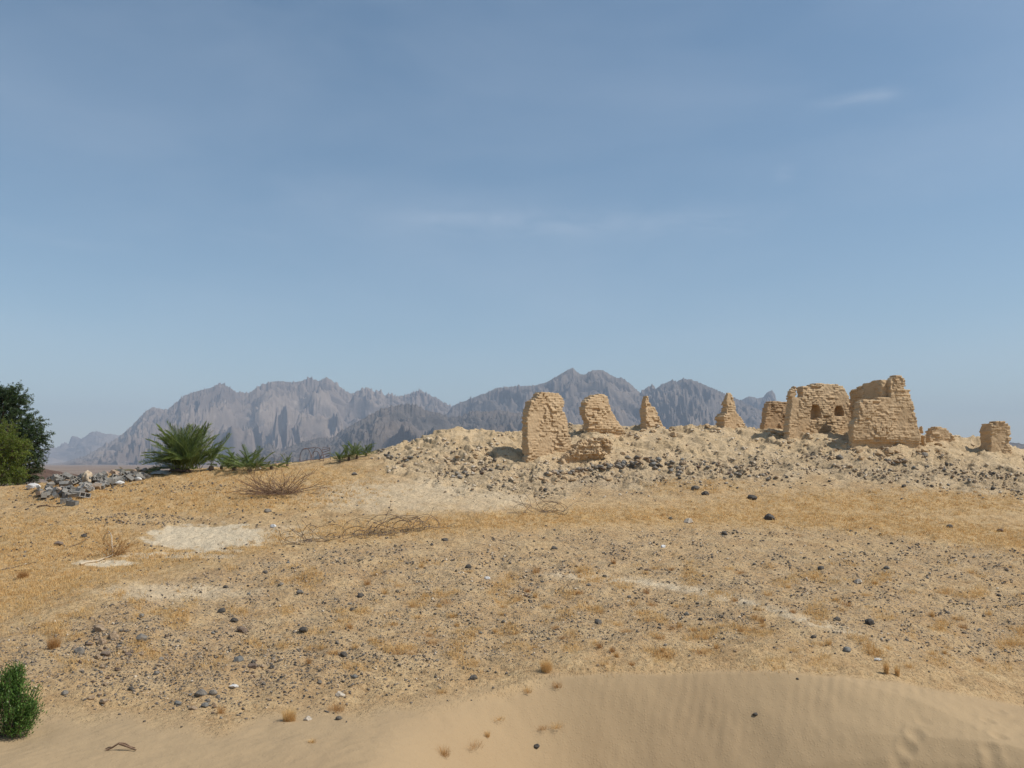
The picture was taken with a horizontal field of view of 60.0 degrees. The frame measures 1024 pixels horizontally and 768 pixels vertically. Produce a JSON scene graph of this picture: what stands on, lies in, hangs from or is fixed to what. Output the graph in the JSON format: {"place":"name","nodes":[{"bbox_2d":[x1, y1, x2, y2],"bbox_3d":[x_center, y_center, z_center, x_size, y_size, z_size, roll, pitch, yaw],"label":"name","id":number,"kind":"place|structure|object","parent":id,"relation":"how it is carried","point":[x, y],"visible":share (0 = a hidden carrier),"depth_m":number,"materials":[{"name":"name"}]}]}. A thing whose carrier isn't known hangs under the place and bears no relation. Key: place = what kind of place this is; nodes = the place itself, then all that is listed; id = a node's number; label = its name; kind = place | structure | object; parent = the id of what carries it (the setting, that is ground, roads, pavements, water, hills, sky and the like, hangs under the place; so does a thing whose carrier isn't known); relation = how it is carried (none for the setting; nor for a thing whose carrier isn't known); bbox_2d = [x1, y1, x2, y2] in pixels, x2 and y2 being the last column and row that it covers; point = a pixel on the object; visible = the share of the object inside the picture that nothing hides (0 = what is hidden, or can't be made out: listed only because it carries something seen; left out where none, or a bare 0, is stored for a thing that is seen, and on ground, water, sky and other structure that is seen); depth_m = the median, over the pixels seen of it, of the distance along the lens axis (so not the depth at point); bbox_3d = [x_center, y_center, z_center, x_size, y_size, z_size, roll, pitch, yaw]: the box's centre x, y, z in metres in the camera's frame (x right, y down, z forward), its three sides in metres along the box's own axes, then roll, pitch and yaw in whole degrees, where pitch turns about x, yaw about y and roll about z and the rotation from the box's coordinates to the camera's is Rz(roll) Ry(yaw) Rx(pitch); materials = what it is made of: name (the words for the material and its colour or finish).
{"place":"outdoors","nodes":[
{"label":"outdoors","id":0,"kind":"place"},
{"bbox_2d":[31,469,77,478],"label":"hill","id":1,"kind":"structure","parent":0,"point":[46,473],"depth_m":324.29,"materials":[{"name":"soil"}]},
{"bbox_2d":[30,431,119,463],"bbox_3d":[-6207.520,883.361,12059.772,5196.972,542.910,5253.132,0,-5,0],"label":"mountain","id":2,"kind":"structure","parent":0,"point":[75,447],"depth_m":11992.88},
{"bbox_2d":[40,377,451,464],"bbox_3d":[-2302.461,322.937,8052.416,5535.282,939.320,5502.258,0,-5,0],"label":"mountain","id":3,"kind":"structure","parent":0,"point":[281,415],"depth_m":7879.04,"materials":[{"name":"grey rock"}]},
{"bbox_2d":[250,403,577,463],"bbox_3d":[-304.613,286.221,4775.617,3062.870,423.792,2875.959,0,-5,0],"label":"mountain","id":4,"kind":"structure","parent":0,"point":[391,425],"depth_m":4831.35,"materials":[{"name":"grey stone"}]},
{"bbox_2d":[0,424,1023,767],"bbox_3d":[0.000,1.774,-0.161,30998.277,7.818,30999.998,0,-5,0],"label":"ground","id":5,"kind":"structure","parent":0,"point":[694,708],"depth_m":16.59,"materials":[{"name":"beige sand"}]},
{"bbox_2d":[0,416,33,485],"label":"shrub","id":6,"kind":"object","parent":5,"relation":"on","point":[6,474],"visible":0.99,"depth_m":45.34,"materials":[{"name":"green plant"}]},
{"bbox_2d":[14,570,27,577],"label":"grass tuft","id":7,"kind":"object","parent":5,"relation":"on","point":[22,574],"visible":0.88,"depth_m":21.98,"materials":[{"name":"beige plant"}]},
{"bbox_2d":[0,661,46,737],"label":"bush","id":8,"kind":"object","parent":5,"relation":"on","point":[18,713],"visible":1,"depth_m":10.60,"materials":[{"name":"green plant"}]},
{"bbox_2d":[0,381,54,484],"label":"tree","id":9,"kind":"object","parent":5,"relation":"on","point":[9,396],"visible":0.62,"depth_m":48.30,"materials":[{"name":"green plant"}]},
{"bbox_2d":[25,483,40,489],"bbox_3d":[-20.634,4.433,38.262,0.687,0.328,0.434,-1,-5,8],"label":"sack","id":10,"kind":"object","parent":5,"relation":"on","point":[30,486],"visible":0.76,"depth_m":38.11,"materials":[{"name":"white fabric"}]},
{"bbox_2d":[41,492,46,497],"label":"concrete block","id":11,"kind":"object","parent":5,"relation":"on","point":[43,495],"depth_m":34.61,"materials":[{"name":"grey concrete"}]},
{"bbox_2d":[46,635,62,648],"bbox_3d":[-7.341,4.103,14.192,0.435,0.245,0.473,-4,-6,36],"label":"grass tuft","id":12,"kind":"object","parent":5,"relation":"on","point":[56,643],"visible":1,"depth_m":14.16,"materials":[{"name":"brown plant"}]},
{"bbox_2d":[51,474,59,480],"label":"concrete block","id":13,"kind":"object","parent":5,"relation":"on","point":[54,477],"depth_m":36.56,"materials":[{"name":"grey concrete"}]},
{"bbox_2d":[54,541,63,545],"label":"stone","id":14,"kind":"object","parent":5,"relation":"on","point":[59,543],"visible":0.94,"depth_m":26.65,"materials":[{"name":"stone"}]},
{"bbox_2d":[58,487,67,495],"bbox_3d":[-17.716,4.300,34.959,0.404,0.202,0.202,-40,-58,22],"label":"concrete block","id":15,"kind":"object","parent":5,"relation":"on","point":[63,490],"depth_m":34.87,"materials":[{"name":"grey concrete"}]},
{"bbox_2d":[59,481,69,486],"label":"concrete block","id":16,"kind":"object","parent":5,"relation":"on","point":[63,483],"depth_m":36.42,"materials":[{"name":"grey concrete"}]},
{"bbox_2d":[61,690,68,695],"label":"stone","id":17,"kind":"object","parent":5,"relation":"on","point":[64,692],"visible":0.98,"depth_m":12.07,"materials":[{"name":"grey stone"}]},
{"bbox_2d":[60,498,71,503],"bbox_3d":[-16.961,4.448,33.735,0.400,0.200,0.200,3,6,-29],"label":"concrete block","id":18,"kind":"object","parent":5,"relation":"on","point":[62,500],"depth_m":33.63,"materials":[{"name":"grey concrete"}]},
{"bbox_2d":[62,472,72,479],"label":"sack","id":19,"kind":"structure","parent":5,"relation":"on","point":[69,476],"depth_m":36.84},
{"bbox_2d":[67,492,76,497],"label":"concrete block","id":20,"kind":"object","parent":5,"relation":"on","point":[71,495],"depth_m":34.42,"materials":[{"name":"grey concrete"}]},
{"bbox_2d":[66,500,78,505],"bbox_3d":[-16.374,4.448,33.042,0.400,0.200,0.200,5,2,12],"label":"concrete block","id":21,"kind":"object","parent":5,"relation":"on","point":[71,502],"depth_m":32.96,"materials":[{"name":"grey concrete"}]},
{"bbox_2d":[68,478,78,484],"bbox_3d":[-18.131,4.058,36.654,0.176,0.176,0.352,-35,4,11],"label":"concrete block","id":22,"kind":"object","parent":5,"relation":"on","point":[72,482],"depth_m":36.62,"materials":[{"name":"grey concrete"}]},
{"bbox_2d":[68,490,81,496],"bbox_3d":[-17.039,4.292,34.585,0.440,0.220,0.220,6,0,-5],"label":"concrete block","id":23,"kind":"object","parent":5,"relation":"on","point":[77,494],"depth_m":34.49,"materials":[{"name":"grey concrete"}]},
{"bbox_2d":[74,647,84,654],"bbox_3d":[-6.836,4.225,14.022,0.169,0.136,0.182,1,-5,-11],"label":"stone","id":24,"kind":"object","parent":5,"relation":"on","point":[79,650],"visible":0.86,"depth_m":13.97,"materials":[{"name":"grey stone"}]},
{"bbox_2d":[79,491,90,497],"bbox_3d":[-16.538,4.313,34.374,0.400,0.200,0.200,14,-20,-21],"label":"concrete block","id":25,"kind":"object","parent":5,"relation":"on","point":[83,494],"depth_m":34.35,"materials":[{"name":"grey concrete"}]},
{"bbox_2d":[81,470,92,482],"bbox_3d":[-17.813,3.945,37.224,0.488,0.676,0.746,2,-6,-24],"label":"sack","id":26,"kind":"object","parent":5,"relation":"on","point":[85,476],"visible":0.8,"depth_m":36.98,"materials":[{"name":"beige fabric"}]},
{"bbox_2d":[81,483,94,488],"bbox_3d":[-17.089,4.209,35.736,0.220,0.220,0.440,-40,-53,12],"label":"concrete block","id":27,"kind":"object","parent":5,"relation":"on","point":[83,486],"depth_m":35.65,"materials":[{"name":"grey concrete"}]},
{"bbox_2d":[79,555,112,564],"bbox_3d":[-11.480,4.866,24.573,0.063,0.162,1.507,-1,-5,9],"label":"stick","id":28,"kind":"object","parent":5,"relation":"on","point":[83,563],"visible":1,"depth_m":24.38,"materials":[{"name":"brown wood"}]},
{"bbox_2d":[92,483,101,489],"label":"concrete block","id":29,"kind":"object","parent":5,"relation":"on","point":[97,486],"depth_m":36.37,"materials":[{"name":"beige concrete"}]},
{"bbox_2d":[94,624,104,631],"bbox_3d":[-7.056,4.180,15.157,0.198,0.135,0.144,-4,-7,40],"label":"stone","id":30,"kind":"object","parent":5,"relation":"on","point":[98,628],"visible":1,"depth_m":15.11,"materials":[{"name":"beige stone"}]},
{"bbox_2d":[97,638,105,644],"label":"stone","id":31,"kind":"object","parent":5,"relation":"on","point":[101,641],"visible":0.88,"depth_m":14.56,"materials":[{"name":"beige stone"}]},
{"bbox_2d":[100,651,110,656],"bbox_3d":[-6.318,4.204,13.805,0.138,0.093,0.161,-16,-23,37],"label":"stone","id":32,"kind":"object","parent":5,"relation":"on","point":[106,653],"visible":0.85,"depth_m":13.76,"materials":[{"name":"stone"}]},
{"bbox_2d":[108,633,119,639],"bbox_3d":[-6.654,4.227,14.818,0.176,0.142,0.151,-5,-7,44],"label":"stone","id":33,"kind":"object","parent":5,"relation":"on","point":[112,635],"visible":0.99,"depth_m":14.78,"materials":[{"name":"beige stone"}]},
{"bbox_2d":[86,523,145,555],"bbox_3d":[-11.281,4.399,25.326,1.564,1.045,1.104,0,-5,0],"label":"dead shrub","id":34,"kind":"object","parent":5,"relation":"on","point":[119,552],"visible":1,"depth_m":25.25,"materials":[{"name":"brown plant"}]},
{"bbox_2d":[105,742,135,750],"bbox_3d":[-4.305,3.986,9.753,0.377,0.094,0.062,0,-5,3],"label":"driftwood","id":35,"kind":"object","parent":5,"relation":"on","point":[122,744],"visible":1,"depth_m":9.74,"materials":[{"name":"brown wood"}]},
{"bbox_2d":[126,474,134,481],"bbox_3d":[-16.436,4.061,38.198,0.349,0.175,0.175,31,43,11],"label":"concrete block","id":36,"kind":"object","parent":5,"relation":"on","point":[129,477],"depth_m":38.14,"materials":[{"name":"grey concrete"}]},
{"bbox_2d":[136,633,148,641],"bbox_3d":[-6.106,4.208,14.638,0.212,0.172,0.230,0,-5,-2],"label":"stone","id":37,"kind":"object","parent":5,"relation":"on","point":[142,637],"visible":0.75,"depth_m":14.56,"materials":[{"name":"grey stone"}]},
{"bbox_2d":[150,470,170,474],"bbox_3d":[-15.770,3.967,39.896,0.895,0.162,0.500,5,8,-11],"label":"sheet","id":38,"kind":"object","parent":5,"relation":"on","point":[160,472],"visible":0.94,"depth_m":39.77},
{"bbox_2d":[169,468,191,472],"bbox_3d":[-14.874,3.853,39.816,0.974,0.186,0.500,5,5,-17],"label":"sheet","id":39,"kind":"object","parent":5,"relation":"on","point":[179,469],"visible":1,"depth_m":39.66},
{"bbox_2d":[139,420,234,472],"bbox_3d":[-14.953,2.961,40.167,4.449,2.787,3.767,-2,-6,23],"label":"palm","id":40,"kind":"object","parent":5,"relation":"on","point":[182,450],"visible":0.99,"depth_m":39.74,"materials":[{"name":"green plant"}]},
{"bbox_2d":[195,689,207,696],"bbox_3d":[-4.255,4.228,12.130,0.175,0.123,0.146,-6,8,6],"label":"stone","id":41,"kind":"object","parent":5,"relation":"on","point":[200,692],"visible":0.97,"depth_m":12.08,"materials":[{"name":"grey stone"}]},
{"bbox_2d":[209,689,217,694],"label":"stone","id":42,"kind":"object","parent":5,"relation":"on","point":[213,692],"visible":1,"depth_m":12.10,"materials":[{"name":"grey stone"}]},
{"bbox_2d":[206,454,226,468],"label":"palm","id":43,"kind":"object","parent":5,"relation":"on","point":[220,463],"visible":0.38,"depth_m":40.49,"materials":[{"name":"green plant"}]},
{"bbox_2d":[203,432,231,470],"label":"palm","id":44,"kind":"object","parent":5,"relation":"on","point":[219,446],"visible":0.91,"depth_m":40.08,"materials":[{"name":"green plant"}]},
{"bbox_2d":[215,704,226,713],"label":"grass tuft","id":45,"kind":"object","parent":5,"relation":"on","point":[220,710],"visible":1,"depth_m":11.17,"materials":[{"name":"beige plant"}]},
{"bbox_2d":[217,608,225,612],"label":"stone","id":46,"kind":"object","parent":5,"relation":"on","point":[221,610],"visible":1,"depth_m":16.86,"materials":[{"name":"grey stone"}]},
{"bbox_2d":[215,448,256,469],"bbox_3d":[-12.384,3.372,39.607,2.168,1.161,2.473,0,-5,0],"label":"palm","id":47,"kind":"object","parent":5,"relation":"on","point":[227,459],"visible":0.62,"depth_m":39.55,"materials":[{"name":"green plant"}]},
{"bbox_2d":[233,656,243,661],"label":"stone","id":48,"kind":"object","parent":5,"relation":"on","point":[239,658],"visible":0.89,"depth_m":13.84,"materials":[{"name":"grey stone"}]},
{"bbox_2d":[237,626,247,632],"bbox_3d":[-4.778,4.345,15.689,0.194,0.112,0.166,6,-14,22],"label":"stone","id":49,"kind":"object","parent":5,"relation":"on","point":[241,629],"visible":1,"depth_m":15.63,"materials":[{"name":"stone"}]},
{"bbox_2d":[222,443,274,470],"bbox_3d":[-11.600,3.260,39.005,2.392,1.329,2.462,0,-5,0],"label":"palm","id":50,"kind":"object","parent":5,"relation":"on","point":[250,464],"visible":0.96,"depth_m":38.72,"materials":[{"name":"green plant"}]},
{"bbox_2d":[248,663,256,668],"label":"stone","id":51,"kind":"object","parent":5,"relation":"on","point":[252,665],"visible":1,"depth_m":13.50,"materials":[{"name":"grey stone"}]},
{"bbox_2d":[258,461,289,469],"bbox_3d":[-10.656,3.645,39.470,1.726,0.490,1.643,0,-5,0],"label":"palm","id":52,"kind":"object","parent":5,"relation":"on","point":[269,465],"visible":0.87,"depth_m":39.36,"materials":[{"name":"green plant"}]},
{"bbox_2d":[225,451,334,494],"bbox_3d":[-8.850,3.390,33.832,4.233,1.678,3.097,0,-5,0],"label":"dead shrub","id":53,"kind":"object","parent":5,"relation":"on","point":[280,491],"visible":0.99,"depth_m":33.66,"materials":[{"name":"brown plant"}]},
{"bbox_2d":[276,452,297,466],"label":"palm","id":54,"kind":"object","parent":5,"relation":"on","point":[286,459],"visible":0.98,"depth_m":40.40,"materials":[{"name":"green plant"}]},
{"bbox_2d":[278,706,299,721],"bbox_3d":[-2.775,4.109,11.066,0.390,0.213,0.388,0,-5,0],"label":"grass tuft","id":55,"kind":"object","parent":5,"relation":"on","point":[290,716],"visible":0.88,"depth_m":11.05,"materials":[{"name":"beige plant"}]},
{"bbox_2d":[298,627,307,632],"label":"stone","id":56,"kind":"object","parent":5,"relation":"on","point":[303,629],"visible":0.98,"depth_m":15.51,"materials":[{"name":"grey stone"}]},
{"bbox_2d":[302,643,315,649],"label":"grass tuft","id":57,"kind":"object","parent":5,"relation":"on","point":[309,647],"visible":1,"depth_m":14.60,"materials":[{"name":"beige plant"}]},
{"bbox_2d":[299,447,330,461],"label":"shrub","id":58,"kind":"object","parent":5,"relation":"on","point":[318,452],"visible":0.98,"depth_m":40.73,"materials":[{"name":"plant"}]},
{"bbox_2d":[317,700,344,712],"bbox_3d":[-2.283,4.188,11.587,0.548,0.150,0.554,-5,-7,42],"label":"grass tuft","id":59,"kind":"object","parent":5,"relation":"on","point":[335,709],"visible":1,"depth_m":11.54,"materials":[{"name":"beige plant"}]},
{"bbox_2d":[279,520,394,545],"bbox_3d":[-5.009,4.012,24.404,1.362,0.648,4.322,-4,-7,40],"label":"branch tangle","id":60,"kind":"object","parent":5,"relation":"on","point":[316,540],"visible":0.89,"depth_m":24.01,"materials":[{"name":"brown wood"}]},
{"bbox_2d":[327,448,349,462],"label":"palm","id":61,"kind":"object","parent":5,"relation":"on","point":[340,456],"visible":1,"depth_m":40.12,"materials":[{"name":"green plant"}]},
{"bbox_2d":[335,691,344,696],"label":"stone","id":62,"kind":"object","parent":5,"relation":"on","point":[339,694],"visible":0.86,"depth_m":12.20,"materials":[{"name":"white stone"}]},
{"bbox_2d":[340,651,346,656],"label":"stone","id":63,"kind":"object","parent":5,"relation":"on","point":[343,654],"visible":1,"depth_m":14.24,"materials":[{"name":"grey stone"}]},
{"bbox_2d":[331,444,360,460],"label":"palm","id":64,"kind":"object","parent":5,"relation":"on","point":[348,457],"visible":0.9,"depth_m":40.30,"materials":[{"name":"green plant"}]},
{"bbox_2d":[343,441,368,458],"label":"palm","id":65,"kind":"object","parent":5,"relation":"on","point":[357,452],"visible":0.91,"depth_m":40.71,"materials":[{"name":"green plant"}]},
{"bbox_2d":[354,443,376,456],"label":"palm","id":66,"kind":"object","parent":5,"relation":"on","point":[369,447],"visible":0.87,"depth_m":41.40,"materials":[{"name":"green plant"}]},
{"bbox_2d":[370,568,384,574],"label":"grass tuft","id":67,"kind":"object","parent":5,"relation":"on","point":[376,572],"visible":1,"depth_m":19.86,"materials":[{"name":"beige plant"}]},
{"bbox_2d":[322,504,457,538],"bbox_3d":[-3.566,3.848,25.435,4.414,0.989,1.665,4,-7,-39],"label":"branch tangle","id":68,"kind":"object","parent":5,"relation":"on","point":[403,530],"visible":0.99,"depth_m":25.27,"materials":[{"name":"brown wood"}]},
{"bbox_2d":[439,746,450,757],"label":"grass tuft","id":69,"kind":"object","parent":5,"relation":"on","point":[443,752],"visible":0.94,"depth_m":10.88,"materials":[{"name":"brown plant"}]},
{"bbox_2d":[470,675,477,679],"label":"stone","id":70,"kind":"object","parent":5,"relation":"on","point":[473,677],"visible":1,"depth_m":13.18,"materials":[{"name":"grey stone"}]},
{"bbox_2d":[470,739,484,749],"bbox_3d":[-0.519,4.672,11.560,0.518,0.142,0.558,0,-5,0],"label":"grass tuft","id":71,"kind":"object","parent":5,"relation":"on","point":[477,744],"visible":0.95,"depth_m":11.53,"materials":[{"name":"beige plant"}]},
{"bbox_2d":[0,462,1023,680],"bbox_3d":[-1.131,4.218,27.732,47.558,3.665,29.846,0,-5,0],"label":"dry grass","id":72,"kind":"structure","parent":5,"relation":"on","point":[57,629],"depth_m":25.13,"materials":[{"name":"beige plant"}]},
{"bbox_2d":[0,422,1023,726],"bbox_3d":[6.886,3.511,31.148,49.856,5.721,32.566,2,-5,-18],"label":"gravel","id":73,"kind":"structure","parent":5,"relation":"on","point":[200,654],"depth_m":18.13,"materials":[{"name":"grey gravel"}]},
{"bbox_2d":[532,565,541,572],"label":"grass tuft","id":74,"kind":"object","parent":5,"relation":"on","point":[536,570],"visible":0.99,"depth_m":20.52,"materials":[{"name":"beige plant"}]},
{"bbox_2d":[521,392,570,462],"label":"ruined wall","id":75,"kind":"structure","parent":5,"relation":"on","point":[544,430],"depth_m":40.04,"materials":[{"name":"stone"}]},
{"bbox_2d":[537,658,554,672],"bbox_3d":[0.520,4.215,13.385,0.376,0.259,0.336,2,-6,-21],"label":"grass tuft","id":76,"kind":"object","parent":5,"relation":"on","point":[546,667],"visible":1,"depth_m":13.36,"materials":[{"name":"beige plant"}]},
{"bbox_2d":[513,490,582,515],"bbox_3d":[1.112,3.840,29.076,3.543,0.858,1.544,4,-6,-35],"label":"branch tangle","id":77,"kind":"object","parent":5,"relation":"on","point":[546,512],"visible":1,"depth_m":28.85,"materials":[{"name":"brown wood"}]},
{"bbox_2d":[549,721,566,729],"bbox_3d":[0.651,4.805,12.546,0.404,0.124,0.330,0,-5,0],"label":"grass tuft","id":78,"kind":"object","parent":5,"relation":"on","point":[555,726],"visible":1,"depth_m":12.53,"materials":[{"name":"beige plant"}]},
{"bbox_2d":[558,436,612,464],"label":"ruined wall","id":79,"kind":"structure","parent":5,"relation":"on","point":[594,448],"depth_m":39.48,"materials":[{"name":"stone"}]},
{"bbox_2d":[579,394,624,437],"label":"ruined wall","id":80,"kind":"structure","parent":5,"relation":"on","point":[596,414],"depth_m":43.68,"materials":[{"name":"stone"}]},
{"bbox_2d":[639,396,667,429],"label":"ruined wall","id":81,"kind":"structure","parent":5,"relation":"on","point":[649,416],"depth_m":45.62,"materials":[{"name":"stone"}]},
{"bbox_2d":[684,518,692,522],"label":"stone","id":82,"kind":"object","parent":5,"relation":"on","point":[687,520],"visible":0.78,"depth_m":28.09,"materials":[{"name":"white stone"}]},
{"bbox_2d":[691,485,699,489],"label":"stone","id":83,"kind":"object","parent":5,"relation":"on","point":[696,487],"visible":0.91,"depth_m":34.98,"materials":[{"name":"grey stone"}]},
{"bbox_2d":[714,393,744,428],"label":"ruined wall","id":84,"kind":"structure","parent":5,"relation":"on","point":[728,416],"depth_m":46.06,"materials":[{"name":"stone"}]},
{"bbox_2d":[747,494,756,499],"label":"stone","id":85,"kind":"object","parent":5,"relation":"on","point":[753,497],"visible":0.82,"depth_m":33.49,"materials":[{"name":"grey stone"}]},
{"bbox_2d":[763,513,774,519],"bbox_3d":[8.484,4.399,29.233,0.374,0.263,0.311,7,-5,30],"label":"stone","id":86,"kind":"object","parent":5,"relation":"on","point":[768,516],"visible":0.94,"depth_m":29.12,"materials":[{"name":"grey stone"}]},
{"bbox_2d":[762,588,775,595],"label":"grass tuft","id":87,"kind":"object","parent":5,"relation":"on","point":[765,593],"visible":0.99,"depth_m":17.98,"materials":[{"name":"beige plant"}]},
{"bbox_2d":[760,401,786,428],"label":"ruined wall","id":88,"kind":"structure","parent":5,"relation":"on","point":[773,414],"depth_m":46.30,"materials":[{"name":"beige stone"}]},
{"bbox_2d":[782,383,850,439],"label":"ruined wall","id":89,"kind":"structure","parent":5,"relation":"on","point":[812,408],"depth_m":44.78,"materials":[{"name":"stone"}]},
{"bbox_2d":[843,647,850,651],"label":"stone","id":90,"kind":"object","parent":5,"relation":"on","point":[846,649],"visible":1,"depth_m":14.39,"materials":[{"name":"grey stone"}]},
{"bbox_2d":[840,599,855,606],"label":"grass tuft","id":91,"kind":"object","parent":5,"relation":"on","point":[845,603],"visible":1,"depth_m":17.56,"materials":[{"name":"beige plant"}]},
{"bbox_2d":[864,619,874,624],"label":"stone","id":92,"kind":"object","parent":5,"relation":"on","point":[869,621],"visible":0.99,"depth_m":16.11,"materials":[{"name":"grey stone"}]},
{"bbox_2d":[847,375,920,449],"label":"ruined tower","id":93,"kind":"structure","parent":5,"relation":"on","point":[883,413],"depth_m":42.20,"materials":[{"name":"stone"}]},
{"bbox_2d":[882,660,889,673],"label":"grass tuft","id":94,"kind":"object","parent":5,"relation":"on","point":[886,668],"visible":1,"depth_m":13.43,"materials":[{"name":"beige plant"}]},
{"bbox_2d":[894,664,899,676],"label":"grass tuft","id":95,"kind":"object","parent":5,"relation":"on","point":[897,671],"visible":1,"depth_m":13.40,"materials":[{"name":"beige plant"}]},
{"bbox_2d":[919,426,926,445],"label":"ruined wall","id":96,"kind":"structure","parent":5,"relation":"on","point":[923,441],"depth_m":43.21,"materials":[{"name":"stone"}]},
{"bbox_2d":[925,426,954,442],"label":"ruined wall","id":97,"kind":"structure","parent":5,"relation":"on","point":[935,434],"depth_m":44.24,"materials":[{"name":"stone"}]},
{"bbox_2d":[979,421,1011,453],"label":"ruined wall","id":98,"kind":"structure","parent":5,"relation":"on","point":[994,436],"depth_m":43.18,"materials":[{"name":"stone"}]},
{"bbox_2d":[1000,638,1017,644],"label":"grass tuft","id":99,"kind":"object","parent":5,"relation":"on","point":[1011,642],"visible":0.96,"depth_m":16.56,"materials":[{"name":"beige plant"}]},
{"bbox_2d":[0,0,1023,448],"label":"sky","id":100,"kind":"structure","parent":0,"point":[452,201],"materials":[{"name":"blue"}]},
{"bbox_2d":[446,368,761,429],"bbox_3d":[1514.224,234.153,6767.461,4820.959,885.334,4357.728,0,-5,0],"label":"mountain","id":101,"kind":"structure","parent":0,"point":[683,402],"depth_m":7027.65,"materials":[{"name":"grey stone"}]},
{"bbox_2d":[741,390,775,410],"bbox_3d":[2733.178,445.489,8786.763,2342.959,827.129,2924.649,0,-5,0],"label":"mountain","id":102,"kind":"structure","parent":0,"point":[756,403],"depth_m":9110.21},
{"bbox_2d":[1009,442,1023,448],"bbox_3d":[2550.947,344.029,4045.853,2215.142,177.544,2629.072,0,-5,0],"label":"mountain","id":103,"kind":"structure","parent":0,"point":[1019,445],"depth_m":4277.87,"materials":[{"name":"grey stone"}]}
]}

